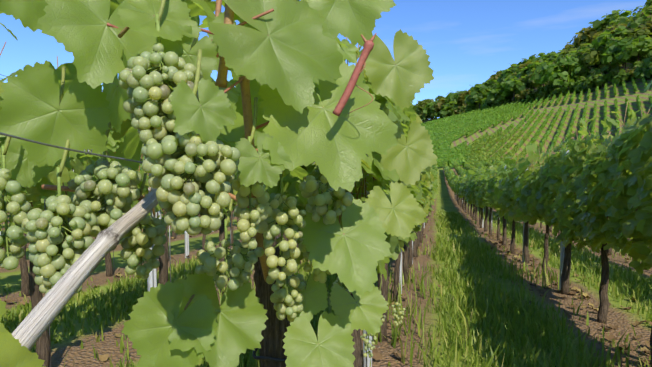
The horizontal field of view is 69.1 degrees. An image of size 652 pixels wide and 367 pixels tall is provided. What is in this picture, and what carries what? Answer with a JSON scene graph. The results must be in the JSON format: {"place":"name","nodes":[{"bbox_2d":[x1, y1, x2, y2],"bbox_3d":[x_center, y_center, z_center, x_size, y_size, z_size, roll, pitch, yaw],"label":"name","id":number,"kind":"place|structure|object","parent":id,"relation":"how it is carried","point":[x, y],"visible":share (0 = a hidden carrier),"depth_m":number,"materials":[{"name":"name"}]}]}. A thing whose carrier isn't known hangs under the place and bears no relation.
{"place":"outdoors","nodes":[
{"label":"outdoors","id":0,"kind":"place"},
{"bbox_2d":[0,0,646,117],"label":"sky","id":1,"kind":"structure","parent":0,"point":[465,41],"materials":[{"name":"blue"}]},
{"bbox_2d":[0,58,651,366],"bbox_3d":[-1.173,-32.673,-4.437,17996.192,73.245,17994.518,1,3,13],"label":"terrain","id":2,"kind":"structure","parent":0,"point":[445,200],"depth_m":5.61,"materials":[{"name":"brown soil"}]},
{"bbox_2d":[2,143,554,224],"bbox_3d":[1.679,-0.116,8.858,15.535,3.148,26.132,1,3,13],"label":"vine canopy","id":3,"kind":"object","parent":2,"relation":"on","point":[500,190],"visible":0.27,"depth_m":8.60,"materials":[{"name":"green plant"}]},
{"bbox_2d":[0,150,568,366],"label":"trellis posts","id":4,"kind":"object","parent":2,"relation":"on","point":[152,280],"depth_m":5.22,"materials":[{"name":"grey metal"}]},
{"bbox_2d":[69,157,543,198],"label":"vine canopy","id":5,"kind":"object","parent":2,"relation":"on","point":[456,183],"visible":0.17,"depth_m":55.42,"materials":[{"name":"green plant"}]},
{"bbox_2d":[0,23,651,280],"bbox_3d":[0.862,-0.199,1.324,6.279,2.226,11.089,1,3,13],"label":"vine canopy","id":6,"kind":"object","parent":2,"relation":"on","point":[596,199],"visible":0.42,"depth_m":3.23,"materials":[{"name":"green plant"}]},
{"bbox_2d":[0,0,358,184],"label":"vine canopy","id":7,"kind":"object","parent":6,"relation":"attached to","point":[130,146],"visible":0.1,"depth_m":0.86,"materials":[{"name":"green plant"}]},
{"bbox_2d":[0,43,405,357],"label":"grape clusters","id":8,"kind":"object","parent":6,"relation":"on","point":[45,235],"visible":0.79,"depth_m":0.52,"materials":[{"name":"green food"}]},
{"bbox_2d":[0,74,651,366],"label":"trellis posts","id":9,"kind":"object","parent":2,"relation":"on","point":[233,241],"visible":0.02,"depth_m":4.02,"materials":[{"name":"wood"}]},
{"bbox_2d":[2,194,651,366],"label":"vine trunks","id":10,"kind":"object","parent":2,"relation":"on","point":[34,293],"visible":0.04,"depth_m":4.83,"materials":[{"name":"brown wood"}]},
{"bbox_2d":[1,0,399,354],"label":"vine stems","id":11,"kind":"object","parent":10,"relation":"attached to","point":[250,126],"visible":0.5,"depth_m":0.53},
{"bbox_2d":[0,132,142,162],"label":"wire","id":12,"kind":"object","parent":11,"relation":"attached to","point":[46,144],"visible":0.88,"depth_m":0.49,"materials":[{"name":"metal"}]},
{"bbox_2d":[12,188,158,350],"bbox_3d":[-0.220,0.074,0.455,0.024,0.156,0.327,0,3,7],"label":"wooden post","id":13,"kind":"object","parent":11,"relation":"attached to","point":[33,326],"visible":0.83,"depth_m":0.42,"materials":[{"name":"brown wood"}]},
{"bbox_2d":[0,0,437,366],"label":"vine","id":14,"kind":"object","parent":11,"relation":"on","point":[287,59],"depth_m":0.56,"materials":[{"name":"green plant"}]},
{"bbox_2d":[252,348,286,361],"bbox_3d":[-0.102,0.334,0.940,0.086,0.015,0.086,1,3,13],"label":"vine tie","id":15,"kind":"object","parent":14,"relation":"attached to","point":[266,358],"visible":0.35,"depth_m":0.90,"materials":[{"name":"black"}]},
{"bbox_2d":[4,227,651,365],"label":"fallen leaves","id":16,"kind":"object","parent":2,"relation":"on","point":[377,355],"visible":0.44,"depth_m":4.79,"materials":[{"name":"brown plant"}]},
{"bbox_2d":[411,0,651,120],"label":"forest crowns","id":17,"kind":"object","parent":2,"relation":"on","point":[594,52],"visible":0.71,"depth_m":204.03,"materials":[{"name":"green plant"}]},
{"bbox_2d":[420,77,651,167],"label":"distant vine rows","id":18,"kind":"object","parent":2,"relation":"on","point":[444,132],"visible":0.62,"depth_m":143.56,"materials":[{"name":"green plant"}]},
{"bbox_2d":[0,210,651,366],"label":"lane grass","id":19,"kind":"structure","parent":0,"point":[121,297],"depth_m":4.49,"materials":[{"name":"green plant"}]}
]}

